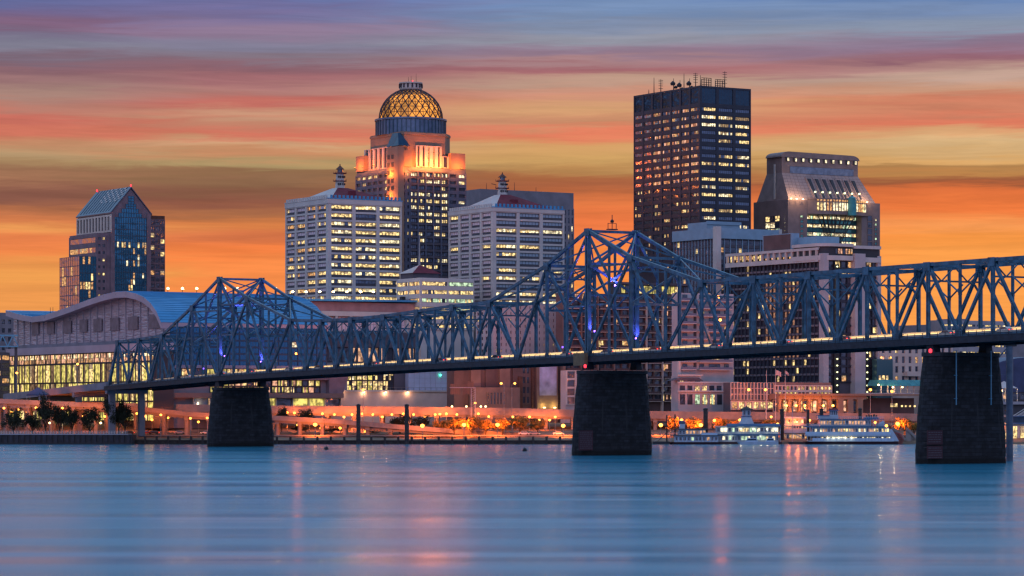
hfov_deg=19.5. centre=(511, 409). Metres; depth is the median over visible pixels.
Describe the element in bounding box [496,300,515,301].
window
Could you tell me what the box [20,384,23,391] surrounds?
window
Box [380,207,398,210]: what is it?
window
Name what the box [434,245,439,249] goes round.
window
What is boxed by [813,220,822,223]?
window
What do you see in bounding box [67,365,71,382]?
window
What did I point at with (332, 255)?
window
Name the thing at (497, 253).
window
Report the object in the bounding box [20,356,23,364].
window
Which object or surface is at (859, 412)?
mooring pile
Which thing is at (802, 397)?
hotel podium
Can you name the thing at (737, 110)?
window
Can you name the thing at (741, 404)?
window
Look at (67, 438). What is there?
sheet pile wall
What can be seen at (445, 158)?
window
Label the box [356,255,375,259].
window
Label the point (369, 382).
window
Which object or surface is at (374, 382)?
window
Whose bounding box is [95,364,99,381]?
window
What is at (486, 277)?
window
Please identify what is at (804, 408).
window
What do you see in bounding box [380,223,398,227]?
window
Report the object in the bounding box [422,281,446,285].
window
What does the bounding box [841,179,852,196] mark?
slot window
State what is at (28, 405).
ramp
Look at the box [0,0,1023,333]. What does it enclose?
sky
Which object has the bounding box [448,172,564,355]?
office block
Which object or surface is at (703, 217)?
window
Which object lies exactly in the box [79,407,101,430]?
tree
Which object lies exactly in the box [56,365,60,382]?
window
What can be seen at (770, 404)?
window
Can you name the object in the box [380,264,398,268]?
window
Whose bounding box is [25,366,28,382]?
window
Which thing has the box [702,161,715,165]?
window
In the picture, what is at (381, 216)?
window
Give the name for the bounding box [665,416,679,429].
tree
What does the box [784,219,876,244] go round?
window
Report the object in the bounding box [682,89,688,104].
window
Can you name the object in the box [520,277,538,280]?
window
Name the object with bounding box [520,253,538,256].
window
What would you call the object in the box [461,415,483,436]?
tree
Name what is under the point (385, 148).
window
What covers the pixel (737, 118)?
window
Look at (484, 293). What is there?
window
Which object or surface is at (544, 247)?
window
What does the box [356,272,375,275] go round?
window
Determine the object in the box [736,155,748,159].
window
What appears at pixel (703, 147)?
window
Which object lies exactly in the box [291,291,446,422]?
convention hall
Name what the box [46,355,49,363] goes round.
window
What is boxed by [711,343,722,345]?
car
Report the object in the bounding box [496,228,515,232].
window
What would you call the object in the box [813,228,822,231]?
window
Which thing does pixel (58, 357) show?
window
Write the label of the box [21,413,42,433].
tree
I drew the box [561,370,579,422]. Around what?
white end block
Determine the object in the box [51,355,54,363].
window
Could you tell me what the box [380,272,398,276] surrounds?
window
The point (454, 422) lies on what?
tree
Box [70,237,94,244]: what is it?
window
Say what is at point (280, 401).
window
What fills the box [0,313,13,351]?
grey concrete block
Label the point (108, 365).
window
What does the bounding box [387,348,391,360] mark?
window
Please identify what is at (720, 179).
window
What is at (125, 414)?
tree
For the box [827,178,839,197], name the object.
slot window
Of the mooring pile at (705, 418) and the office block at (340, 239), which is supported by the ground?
the office block at (340, 239)
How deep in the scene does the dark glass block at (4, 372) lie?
1339.09 m
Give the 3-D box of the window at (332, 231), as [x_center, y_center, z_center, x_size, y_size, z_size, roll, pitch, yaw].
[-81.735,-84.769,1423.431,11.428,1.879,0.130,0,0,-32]
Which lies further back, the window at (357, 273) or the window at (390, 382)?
the window at (357, 273)
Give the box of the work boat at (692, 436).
[653,414,719,443]
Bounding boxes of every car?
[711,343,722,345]
[939,330,954,333]
[997,327,1012,329]
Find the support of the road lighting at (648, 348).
on the truss bridge
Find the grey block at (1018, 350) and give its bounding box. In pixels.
[899,319,1023,356]
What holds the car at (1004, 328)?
on the truss bridge
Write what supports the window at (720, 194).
in the dark tower at (692, 154)
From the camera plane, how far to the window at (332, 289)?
1423.60 m
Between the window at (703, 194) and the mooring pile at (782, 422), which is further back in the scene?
the window at (703, 194)
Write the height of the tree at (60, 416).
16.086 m
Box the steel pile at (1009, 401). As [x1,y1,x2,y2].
[999,345,1016,460]
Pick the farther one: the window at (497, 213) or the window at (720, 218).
the window at (720, 218)
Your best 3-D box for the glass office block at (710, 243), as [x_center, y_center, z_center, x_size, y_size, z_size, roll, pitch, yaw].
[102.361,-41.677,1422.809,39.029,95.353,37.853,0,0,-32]
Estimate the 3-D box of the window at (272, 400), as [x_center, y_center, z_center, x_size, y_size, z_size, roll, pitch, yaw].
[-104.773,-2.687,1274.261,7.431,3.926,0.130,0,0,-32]
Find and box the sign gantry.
[450,382,475,416]
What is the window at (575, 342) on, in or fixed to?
in the brown balcony tower at (659, 374)
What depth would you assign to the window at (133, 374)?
1258.78 m
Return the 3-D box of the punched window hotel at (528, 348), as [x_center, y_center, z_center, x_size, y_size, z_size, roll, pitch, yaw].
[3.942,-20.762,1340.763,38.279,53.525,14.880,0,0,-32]
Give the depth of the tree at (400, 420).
1234.12 m
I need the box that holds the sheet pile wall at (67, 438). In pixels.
[0,431,135,443]
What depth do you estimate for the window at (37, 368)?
1345.87 m
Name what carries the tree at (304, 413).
on the ground
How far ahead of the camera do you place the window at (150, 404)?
1244.42 m
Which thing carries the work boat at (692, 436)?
on the river water
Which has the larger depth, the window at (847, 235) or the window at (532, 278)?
the window at (847, 235)
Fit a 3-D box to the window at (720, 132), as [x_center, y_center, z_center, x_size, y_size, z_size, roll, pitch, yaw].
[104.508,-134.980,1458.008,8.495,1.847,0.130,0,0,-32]
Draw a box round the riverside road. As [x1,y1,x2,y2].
[137,435,904,435]
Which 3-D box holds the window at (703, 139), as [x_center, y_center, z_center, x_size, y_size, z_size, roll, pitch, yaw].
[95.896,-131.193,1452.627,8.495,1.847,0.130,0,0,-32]
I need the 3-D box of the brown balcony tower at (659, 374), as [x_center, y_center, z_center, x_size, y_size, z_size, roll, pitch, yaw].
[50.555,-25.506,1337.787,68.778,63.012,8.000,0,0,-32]
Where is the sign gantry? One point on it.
(468, 387)
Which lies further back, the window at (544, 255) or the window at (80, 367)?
the window at (544, 255)
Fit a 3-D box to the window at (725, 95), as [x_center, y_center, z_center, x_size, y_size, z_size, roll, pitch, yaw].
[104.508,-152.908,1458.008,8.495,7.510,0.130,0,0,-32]
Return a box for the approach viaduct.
[3,382,147,435]
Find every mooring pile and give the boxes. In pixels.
[356,404,360,443]
[404,404,408,443]
[703,408,707,432]
[780,409,783,439]
[806,410,809,439]
[858,408,861,418]
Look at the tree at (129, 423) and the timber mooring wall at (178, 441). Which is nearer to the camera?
the timber mooring wall at (178, 441)
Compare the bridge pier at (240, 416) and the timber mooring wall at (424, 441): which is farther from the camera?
the timber mooring wall at (424, 441)
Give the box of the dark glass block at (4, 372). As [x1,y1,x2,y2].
[0,352,9,422]
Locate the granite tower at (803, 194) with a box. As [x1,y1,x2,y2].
[754,151,879,255]
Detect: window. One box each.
[2,355,8,359]
[2,363,8,367]
[2,371,8,375]
[2,378,8,382]
[2,386,8,390]
[10,357,13,364]
[10,366,13,383]
[10,384,13,392]
[17,366,18,382]
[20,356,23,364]
[20,366,23,382]
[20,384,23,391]
[25,356,28,364]
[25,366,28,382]
[30,356,33,364]
[30,366,33,382]
[35,356,39,363]
[35,366,39,382]
[40,355,44,363]
[40,365,44,382]
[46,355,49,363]
[46,365,49,382]
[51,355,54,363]
[51,365,54,382]
[56,355,60,363]
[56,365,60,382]
[62,355,65,363]
[62,365,65,382]
[67,327,325,392]
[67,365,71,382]
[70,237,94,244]
[70,247,94,254]
[73,364,76,381]
[78,364,82,381]
[80,196,163,301]
[84,364,87,381]
[89,364,93,381]
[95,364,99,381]
[101,363,104,381]
[106,363,110,381]
[112,363,116,381]
[118,382,122,400]
[119,363,122,381]
[124,363,127,380]
[124,394,128,400]
[130,363,134,380]
[130,394,134,400]
[136,362,137,380]
[142,362,146,380]
[148,390,152,400]
[148,402,152,420]
[194,398,208,404]
[270,398,274,405]
[277,398,290,405]
[293,398,307,405]
[310,398,323,405]
[326,398,339,405]
[331,205,351,208]
[331,213,351,217]
[331,221,351,225]
[331,230,351,233]
[331,238,351,241]
[331,246,351,250]
[331,254,351,258]
[331,263,351,266]
[331,271,351,274]
[331,279,351,283]
[331,287,351,291]
[331,296,351,298]
[337,348,340,361]
[342,317,347,330]
[343,348,347,361]
[347,381,350,389]
[352,381,355,389]
[356,206,375,209]
[356,214,375,218]
[356,222,375,226]
[356,230,375,234]
[356,239,375,242]
[356,247,375,250]
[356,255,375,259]
[356,263,375,267]
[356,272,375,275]
[356,280,375,283]
[356,288,375,291]
[356,296,375,299]
[357,172,463,267]
[358,348,362,361]
[358,381,361,389]
[363,381,366,389]
[368,381,371,389]
[371,150,372,169]
[371,322,375,330]
[373,348,377,360]
[373,381,376,389]
[379,381,382,389]
[380,148,381,167]
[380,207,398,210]
[380,215,398,219]
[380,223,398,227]
[380,231,398,235]
[380,240,398,243]
[380,248,398,251]
[380,256,398,259]
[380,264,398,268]
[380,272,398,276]
[380,281,395,284]
[380,289,395,292]
[380,297,395,299]
[384,381,387,389]
[385,148,386,167]
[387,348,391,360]
[389,381,392,389]
[398,282,407,286]
[398,291,407,294]
[409,282,418,285]
[409,290,418,293]
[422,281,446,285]
[422,290,446,293]
[422,298,446,302]
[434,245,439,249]
[444,157,446,167]
[449,282,472,286]
[449,291,472,294]
[449,299,472,302]
[483,276,490,279]
[483,284,490,287]
[483,292,490,295]
[496,212,515,216]
[496,220,515,224]
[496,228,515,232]
[496,236,515,240]
[496,244,515,248]
[496,252,515,255]
[496,260,515,263]
[496,268,515,271]
[496,276,515,279]
[496,284,512,287]
[496,292,515,295]
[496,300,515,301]
[496,331,553,352]
[520,213,538,217]
[520,221,538,225]
[520,229,538,233]
[520,237,538,240]
[520,245,538,248]
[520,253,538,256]
[520,261,538,264]
[520,269,536,272]
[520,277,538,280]
[520,285,538,288]
[520,293,536,296]
[543,214,561,218]
[543,222,561,226]
[543,230,561,233]
[543,238,561,241]
[543,246,561,249]
[543,254,561,257]
[564,242,572,292]
[566,285,687,400]
[567,371,573,377]
[567,380,573,386]
[567,389,573,394]
[567,397,573,403]
[573,340,578,344]
[622,310,627,314]
[635,97,641,111]
[635,130,697,269]
[644,95,650,110]
[653,94,659,109]
[663,92,669,107]
[672,91,678,106]
[674,240,712,293]
[680,394,684,404]
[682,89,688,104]
[687,394,692,404]
[691,88,697,103]
[695,394,699,404]
[702,88,715,103]
[702,107,715,111]
[702,115,715,118]
[702,122,715,126]
[702,130,715,134]
[702,138,715,142]
[702,146,715,149]
[702,154,715,157]
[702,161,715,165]
[702,169,715,173]
[702,177,715,180]
[702,185,715,188]
[702,192,715,196]
[702,200,715,204]
[702,208,715,211]
[702,216,715,219]
[702,394,706,404]
[709,364,719,366]
[710,394,714,404]
[717,394,721,404]
[719,89,731,104]
[719,108,731,112]
[719,116,731,119]
[719,124,731,127]
[719,131,731,135]
[719,139,731,142]
[719,147,731,150]
[719,155,731,158]
[719,162,731,166]
[719,170,731,173]
[719,178,731,181]
[719,185,731,189]
[719,193,731,197]
[719,201,731,204]
[719,209,731,212]
[719,216,731,220]
[732,248,875,381]
[732,402,736,408]
[736,90,748,105]
[736,109,748,113]
[736,117,748,120]
[736,125,748,128]
[736,132,748,136]
[736,140,748,143]
[736,148,748,151]
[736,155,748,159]
[736,163,748,167]
[736,171,748,174]
[736,179,748,182]
[736,186,748,190]
[736,194,748,197]
[736,202,748,205]
[736,209,748,213]
[736,217,748,220]
[739,402,743,408]
[740,225,748,228]
[768,402,772,408]
[770,216,774,221]
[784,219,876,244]
[793,401,796,410]
[803,401,806,410]
[805,177,817,197]
[812,178,824,197]
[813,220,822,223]
[813,224,822,227]
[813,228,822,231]
[813,232,822,235]
[819,178,831,197]
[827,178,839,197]
[834,179,846,198]
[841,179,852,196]
[846,217,855,220]
[846,234,855,236]
[846,238,855,240]
[849,180,861,199]
[853,401,855,410]
[1013,426,1016,437]
[1020,426,1023,437]
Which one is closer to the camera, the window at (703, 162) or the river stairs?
the river stairs
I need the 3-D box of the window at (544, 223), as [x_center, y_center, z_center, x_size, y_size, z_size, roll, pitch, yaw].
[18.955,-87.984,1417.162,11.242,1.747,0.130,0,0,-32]
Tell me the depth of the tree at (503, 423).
1216.80 m
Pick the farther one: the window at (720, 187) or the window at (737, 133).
the window at (737, 133)
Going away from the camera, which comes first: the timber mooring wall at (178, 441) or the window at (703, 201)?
the timber mooring wall at (178, 441)
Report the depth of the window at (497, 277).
1403.24 m
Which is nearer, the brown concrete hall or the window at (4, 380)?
the brown concrete hall
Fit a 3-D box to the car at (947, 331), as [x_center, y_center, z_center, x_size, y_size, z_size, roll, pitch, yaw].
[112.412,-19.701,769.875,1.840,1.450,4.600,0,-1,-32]
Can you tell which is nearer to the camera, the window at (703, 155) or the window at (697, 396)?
the window at (697, 396)
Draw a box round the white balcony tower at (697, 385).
[666,293,733,422]
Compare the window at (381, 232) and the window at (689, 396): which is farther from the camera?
the window at (381, 232)
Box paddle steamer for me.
[788,407,903,443]
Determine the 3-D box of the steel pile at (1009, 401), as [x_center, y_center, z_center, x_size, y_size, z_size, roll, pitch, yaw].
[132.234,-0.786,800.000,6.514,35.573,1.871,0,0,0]
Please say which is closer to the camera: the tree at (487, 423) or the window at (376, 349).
the tree at (487, 423)
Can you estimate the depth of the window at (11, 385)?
1371.24 m
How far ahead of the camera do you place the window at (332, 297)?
1423.60 m
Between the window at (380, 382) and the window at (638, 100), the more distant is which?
the window at (638, 100)
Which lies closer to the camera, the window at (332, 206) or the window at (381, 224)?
the window at (332, 206)
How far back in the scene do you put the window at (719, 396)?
1289.26 m
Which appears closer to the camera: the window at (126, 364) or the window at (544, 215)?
the window at (126, 364)
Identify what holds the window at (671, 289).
in the brown balcony tower at (659, 374)
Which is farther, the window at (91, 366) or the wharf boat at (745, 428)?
the window at (91, 366)
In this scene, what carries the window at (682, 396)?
in the white balcony tower at (697, 385)
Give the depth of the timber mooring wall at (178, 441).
1192.70 m
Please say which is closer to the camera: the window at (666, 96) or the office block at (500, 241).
the office block at (500, 241)
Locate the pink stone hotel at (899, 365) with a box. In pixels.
[872,348,952,413]
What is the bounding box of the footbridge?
[0,335,18,413]
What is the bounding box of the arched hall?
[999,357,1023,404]
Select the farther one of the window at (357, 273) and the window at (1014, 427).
the window at (357, 273)
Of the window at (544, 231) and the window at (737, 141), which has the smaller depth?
the window at (544, 231)
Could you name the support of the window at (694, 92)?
in the dark tower at (692, 154)
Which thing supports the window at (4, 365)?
in the dark glass block at (4, 372)
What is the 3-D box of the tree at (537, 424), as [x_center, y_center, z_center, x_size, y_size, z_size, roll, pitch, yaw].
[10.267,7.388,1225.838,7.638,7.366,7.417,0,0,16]
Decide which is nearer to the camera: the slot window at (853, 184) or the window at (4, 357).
the window at (4, 357)
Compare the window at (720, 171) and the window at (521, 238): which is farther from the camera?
the window at (720, 171)
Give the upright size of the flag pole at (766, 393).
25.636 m
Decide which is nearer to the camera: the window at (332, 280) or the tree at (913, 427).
the tree at (913, 427)
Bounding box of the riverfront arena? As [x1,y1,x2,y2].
[6,287,347,427]
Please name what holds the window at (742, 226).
in the dark tower at (692, 154)
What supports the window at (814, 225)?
in the granite tower at (803, 194)
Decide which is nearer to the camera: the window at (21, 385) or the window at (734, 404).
the window at (734, 404)
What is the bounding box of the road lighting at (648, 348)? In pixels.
[234,327,1020,372]
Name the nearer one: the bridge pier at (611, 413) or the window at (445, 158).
the bridge pier at (611, 413)
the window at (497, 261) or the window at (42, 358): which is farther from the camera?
the window at (497, 261)
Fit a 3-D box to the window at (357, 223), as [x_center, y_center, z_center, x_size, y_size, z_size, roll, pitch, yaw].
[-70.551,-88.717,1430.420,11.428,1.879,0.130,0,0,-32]
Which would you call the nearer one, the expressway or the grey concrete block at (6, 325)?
the expressway
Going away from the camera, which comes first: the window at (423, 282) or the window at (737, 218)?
the window at (423, 282)
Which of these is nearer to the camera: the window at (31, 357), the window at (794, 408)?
the window at (794, 408)
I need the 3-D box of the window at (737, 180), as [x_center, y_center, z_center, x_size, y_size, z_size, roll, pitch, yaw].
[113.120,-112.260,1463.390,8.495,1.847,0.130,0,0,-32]
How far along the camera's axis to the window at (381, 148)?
1531.78 m
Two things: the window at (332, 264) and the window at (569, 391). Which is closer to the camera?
the window at (569, 391)
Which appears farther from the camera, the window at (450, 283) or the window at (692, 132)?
the window at (692, 132)
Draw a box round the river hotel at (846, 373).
[725,233,880,397]
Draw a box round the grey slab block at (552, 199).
[466,182,573,292]
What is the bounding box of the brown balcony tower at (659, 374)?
[556,282,687,422]
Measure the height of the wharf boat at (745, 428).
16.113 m
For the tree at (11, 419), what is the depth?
1205.33 m
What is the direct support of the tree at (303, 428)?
on the ground
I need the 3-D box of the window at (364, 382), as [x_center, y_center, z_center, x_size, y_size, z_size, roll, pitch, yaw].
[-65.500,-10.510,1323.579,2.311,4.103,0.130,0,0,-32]
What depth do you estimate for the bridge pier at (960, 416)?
764.99 m
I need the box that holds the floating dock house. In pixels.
[1004,416,1023,438]
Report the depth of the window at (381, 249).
1437.57 m
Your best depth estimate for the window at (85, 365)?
1300.48 m
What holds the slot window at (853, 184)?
in the granite tower at (803, 194)
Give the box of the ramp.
[0,399,526,434]
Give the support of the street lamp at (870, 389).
on the ground
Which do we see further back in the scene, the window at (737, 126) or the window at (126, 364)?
the window at (737, 126)
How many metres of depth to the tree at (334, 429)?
1231.90 m
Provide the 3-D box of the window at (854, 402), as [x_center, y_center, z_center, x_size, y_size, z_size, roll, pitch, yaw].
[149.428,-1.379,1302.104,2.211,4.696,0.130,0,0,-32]
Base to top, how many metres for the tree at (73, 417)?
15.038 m
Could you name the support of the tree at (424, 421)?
on the ground
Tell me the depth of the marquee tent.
1233.99 m
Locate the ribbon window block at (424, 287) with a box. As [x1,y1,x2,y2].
[396,235,473,358]
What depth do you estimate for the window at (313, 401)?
1286.90 m
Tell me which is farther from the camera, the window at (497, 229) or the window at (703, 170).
the window at (703, 170)
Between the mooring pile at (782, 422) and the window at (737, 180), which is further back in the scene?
the window at (737, 180)
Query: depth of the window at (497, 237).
1403.24 m
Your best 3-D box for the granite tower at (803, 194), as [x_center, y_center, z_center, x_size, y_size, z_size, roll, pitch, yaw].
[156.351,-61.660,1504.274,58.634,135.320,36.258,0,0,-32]
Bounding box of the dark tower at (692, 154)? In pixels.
[634,72,750,282]
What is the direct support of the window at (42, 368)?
in the riverfront arena
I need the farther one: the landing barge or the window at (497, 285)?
the window at (497, 285)
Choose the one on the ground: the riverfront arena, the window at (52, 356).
the riverfront arena
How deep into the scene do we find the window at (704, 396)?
1284.86 m
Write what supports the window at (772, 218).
in the granite tower at (803, 194)
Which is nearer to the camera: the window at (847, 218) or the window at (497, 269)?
the window at (497, 269)
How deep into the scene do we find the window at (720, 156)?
1458.43 m
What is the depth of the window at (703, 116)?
1452.57 m
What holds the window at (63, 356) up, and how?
in the riverfront arena
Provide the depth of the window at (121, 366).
1269.58 m
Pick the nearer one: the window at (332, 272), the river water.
the river water
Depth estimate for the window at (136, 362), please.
1255.86 m
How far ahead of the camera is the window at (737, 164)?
1463.07 m
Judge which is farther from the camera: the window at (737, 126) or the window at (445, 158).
the window at (445, 158)
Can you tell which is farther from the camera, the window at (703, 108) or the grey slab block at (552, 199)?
the grey slab block at (552, 199)
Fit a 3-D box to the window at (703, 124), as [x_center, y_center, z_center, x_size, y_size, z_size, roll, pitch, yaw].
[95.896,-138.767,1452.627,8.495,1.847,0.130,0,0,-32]
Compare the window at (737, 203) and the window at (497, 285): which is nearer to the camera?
the window at (497, 285)
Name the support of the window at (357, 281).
in the office block at (340, 239)
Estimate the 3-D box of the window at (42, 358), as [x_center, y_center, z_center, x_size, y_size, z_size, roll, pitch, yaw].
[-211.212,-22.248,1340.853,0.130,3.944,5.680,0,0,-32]
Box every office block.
[284,164,402,299]
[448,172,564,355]
[672,221,781,293]
[931,320,1009,357]
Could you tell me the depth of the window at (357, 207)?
1430.57 m
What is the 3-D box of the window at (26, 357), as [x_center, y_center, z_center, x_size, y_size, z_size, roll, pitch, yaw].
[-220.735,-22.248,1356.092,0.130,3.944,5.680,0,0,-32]
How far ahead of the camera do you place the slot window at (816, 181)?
1496.67 m
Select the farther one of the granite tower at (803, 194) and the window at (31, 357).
the granite tower at (803, 194)
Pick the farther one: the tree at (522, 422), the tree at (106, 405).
the tree at (522, 422)
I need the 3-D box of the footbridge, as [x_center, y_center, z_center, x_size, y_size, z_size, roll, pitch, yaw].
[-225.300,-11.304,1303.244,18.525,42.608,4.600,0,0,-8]
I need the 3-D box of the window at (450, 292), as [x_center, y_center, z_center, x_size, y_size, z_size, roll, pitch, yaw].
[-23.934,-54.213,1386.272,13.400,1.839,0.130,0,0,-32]
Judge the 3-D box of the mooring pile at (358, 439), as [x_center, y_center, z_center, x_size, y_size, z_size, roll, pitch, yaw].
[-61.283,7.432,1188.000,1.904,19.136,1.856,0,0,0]
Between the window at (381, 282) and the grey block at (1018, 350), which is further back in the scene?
the grey block at (1018, 350)
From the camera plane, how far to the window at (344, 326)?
1360.40 m
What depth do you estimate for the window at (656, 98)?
1481.04 m
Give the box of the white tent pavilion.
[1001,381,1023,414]
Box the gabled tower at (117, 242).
[60,184,164,309]
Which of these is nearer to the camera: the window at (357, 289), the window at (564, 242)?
the window at (357, 289)
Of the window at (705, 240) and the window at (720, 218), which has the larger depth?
the window at (720, 218)
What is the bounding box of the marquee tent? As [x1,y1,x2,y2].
[26,387,49,395]
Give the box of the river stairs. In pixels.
[892,427,915,440]
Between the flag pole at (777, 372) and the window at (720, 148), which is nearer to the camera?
the flag pole at (777, 372)
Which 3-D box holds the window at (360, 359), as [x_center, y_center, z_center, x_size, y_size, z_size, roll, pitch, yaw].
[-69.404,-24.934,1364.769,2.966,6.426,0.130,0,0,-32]
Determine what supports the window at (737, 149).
in the dark tower at (692, 154)
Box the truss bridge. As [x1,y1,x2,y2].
[104,215,1023,390]
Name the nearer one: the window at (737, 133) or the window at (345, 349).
the window at (345, 349)
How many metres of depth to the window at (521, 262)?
1410.46 m
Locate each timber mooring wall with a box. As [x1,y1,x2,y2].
[134,436,206,443]
[274,436,571,443]
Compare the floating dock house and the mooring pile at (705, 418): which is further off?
the floating dock house
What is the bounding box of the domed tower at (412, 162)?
[354,77,465,277]
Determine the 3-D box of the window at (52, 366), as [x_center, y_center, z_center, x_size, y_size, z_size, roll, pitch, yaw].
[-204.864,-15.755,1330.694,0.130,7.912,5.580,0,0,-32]
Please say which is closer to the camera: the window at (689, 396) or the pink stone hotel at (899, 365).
the window at (689, 396)
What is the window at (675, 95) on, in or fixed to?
in the dark tower at (692, 154)
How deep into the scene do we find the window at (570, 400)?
1289.26 m
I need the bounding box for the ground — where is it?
[0,422,1023,443]
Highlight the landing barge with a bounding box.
[784,417,817,437]
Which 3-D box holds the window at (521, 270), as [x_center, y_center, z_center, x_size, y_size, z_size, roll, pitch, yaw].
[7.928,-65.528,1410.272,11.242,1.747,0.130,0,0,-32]
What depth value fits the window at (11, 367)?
1371.24 m
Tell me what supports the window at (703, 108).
in the dark tower at (692, 154)
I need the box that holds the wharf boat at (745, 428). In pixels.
[714,405,781,443]
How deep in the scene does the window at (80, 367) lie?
1305.41 m
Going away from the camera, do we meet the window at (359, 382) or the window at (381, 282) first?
the window at (359, 382)
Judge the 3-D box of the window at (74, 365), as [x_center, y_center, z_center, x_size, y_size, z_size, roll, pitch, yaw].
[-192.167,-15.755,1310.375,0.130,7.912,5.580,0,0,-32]
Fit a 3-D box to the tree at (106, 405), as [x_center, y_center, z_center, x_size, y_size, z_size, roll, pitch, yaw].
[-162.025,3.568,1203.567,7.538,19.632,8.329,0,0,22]
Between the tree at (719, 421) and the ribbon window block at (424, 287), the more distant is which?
the ribbon window block at (424, 287)
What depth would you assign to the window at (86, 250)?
1570.79 m
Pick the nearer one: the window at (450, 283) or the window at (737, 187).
the window at (450, 283)
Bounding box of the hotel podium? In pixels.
[723,380,919,422]
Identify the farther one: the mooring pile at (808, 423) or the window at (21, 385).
the window at (21, 385)
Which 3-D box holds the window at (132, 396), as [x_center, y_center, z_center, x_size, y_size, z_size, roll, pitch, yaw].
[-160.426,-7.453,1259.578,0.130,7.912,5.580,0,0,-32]
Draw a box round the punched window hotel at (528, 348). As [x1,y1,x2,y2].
[476,303,555,355]
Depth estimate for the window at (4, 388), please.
1339.31 m
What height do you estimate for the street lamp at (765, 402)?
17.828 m
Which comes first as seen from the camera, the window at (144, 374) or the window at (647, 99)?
the window at (144, 374)
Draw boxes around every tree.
[1,407,22,433]
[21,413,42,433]
[36,393,53,430]
[51,403,69,433]
[64,403,79,433]
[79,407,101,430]
[102,394,121,424]
[107,407,131,433]
[116,398,133,433]
[276,406,287,431]
[290,425,308,430]
[297,409,314,431]
[325,428,342,432]
[389,414,410,432]
[409,414,430,425]
[432,419,450,427]
[445,417,462,437]
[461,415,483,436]
[478,419,494,436]
[494,418,510,434]
[510,414,529,434]
[528,418,545,432]
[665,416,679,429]
[685,417,702,428]
[713,416,728,425]
[725,420,739,424]
[762,418,777,423]
[892,417,914,434]
[903,422,916,433]
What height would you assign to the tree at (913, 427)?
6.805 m
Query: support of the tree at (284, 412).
on the ground
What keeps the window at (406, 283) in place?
in the ribbon window block at (424, 287)
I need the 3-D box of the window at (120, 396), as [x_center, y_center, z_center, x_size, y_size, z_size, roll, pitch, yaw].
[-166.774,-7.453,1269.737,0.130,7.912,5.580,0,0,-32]
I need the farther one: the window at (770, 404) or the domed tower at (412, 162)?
the domed tower at (412, 162)
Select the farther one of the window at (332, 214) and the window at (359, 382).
the window at (332, 214)
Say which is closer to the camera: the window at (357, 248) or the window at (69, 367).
the window at (69, 367)
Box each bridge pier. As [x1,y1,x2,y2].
[207,387,273,446]
[572,370,651,455]
[915,350,1005,463]
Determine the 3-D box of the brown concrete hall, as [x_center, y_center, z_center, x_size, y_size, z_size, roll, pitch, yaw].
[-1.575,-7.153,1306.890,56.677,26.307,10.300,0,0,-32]
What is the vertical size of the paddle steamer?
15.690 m
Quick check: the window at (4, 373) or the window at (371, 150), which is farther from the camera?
the window at (371, 150)
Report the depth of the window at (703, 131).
1452.57 m
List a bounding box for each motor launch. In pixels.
[737,438,762,443]
[763,438,777,443]
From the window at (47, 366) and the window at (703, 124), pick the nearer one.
the window at (47, 366)
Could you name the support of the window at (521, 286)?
in the office block at (500, 241)
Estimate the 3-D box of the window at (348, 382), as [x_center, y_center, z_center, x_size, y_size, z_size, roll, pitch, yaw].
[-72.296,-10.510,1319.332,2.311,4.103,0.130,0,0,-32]
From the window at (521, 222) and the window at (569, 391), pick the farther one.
the window at (521, 222)
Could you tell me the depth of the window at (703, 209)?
1452.39 m
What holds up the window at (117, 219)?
in the gabled tower at (117, 242)
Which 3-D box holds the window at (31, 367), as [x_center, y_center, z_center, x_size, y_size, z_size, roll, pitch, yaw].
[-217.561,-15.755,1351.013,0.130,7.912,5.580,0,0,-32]
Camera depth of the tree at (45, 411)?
1204.76 m
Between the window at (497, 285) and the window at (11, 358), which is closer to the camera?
the window at (11, 358)
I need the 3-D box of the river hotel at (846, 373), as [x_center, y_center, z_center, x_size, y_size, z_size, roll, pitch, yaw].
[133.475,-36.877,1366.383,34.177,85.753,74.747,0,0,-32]
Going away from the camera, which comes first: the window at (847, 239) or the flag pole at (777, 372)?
the flag pole at (777, 372)
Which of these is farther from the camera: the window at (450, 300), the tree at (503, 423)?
the window at (450, 300)
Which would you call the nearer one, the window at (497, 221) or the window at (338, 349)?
the window at (338, 349)
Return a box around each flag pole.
[766,369,766,418]
[775,369,780,420]
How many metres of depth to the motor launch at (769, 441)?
1182.96 m
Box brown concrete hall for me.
[447,366,558,422]
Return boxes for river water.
[0,444,1023,575]
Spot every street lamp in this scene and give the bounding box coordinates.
[764,388,765,418]
[869,388,871,416]
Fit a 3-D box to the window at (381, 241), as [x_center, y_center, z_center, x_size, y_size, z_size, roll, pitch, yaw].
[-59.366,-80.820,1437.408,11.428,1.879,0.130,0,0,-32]
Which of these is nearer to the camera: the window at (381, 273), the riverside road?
the riverside road
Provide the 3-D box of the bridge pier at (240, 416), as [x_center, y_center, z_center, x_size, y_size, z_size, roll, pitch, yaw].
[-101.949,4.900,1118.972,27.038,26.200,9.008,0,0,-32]
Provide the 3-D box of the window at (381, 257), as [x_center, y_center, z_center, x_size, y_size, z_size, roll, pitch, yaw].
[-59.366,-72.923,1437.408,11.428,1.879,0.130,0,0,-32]
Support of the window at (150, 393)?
in the riverfront arena
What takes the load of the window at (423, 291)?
in the ribbon window block at (424, 287)
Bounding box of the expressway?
[0,401,1021,429]

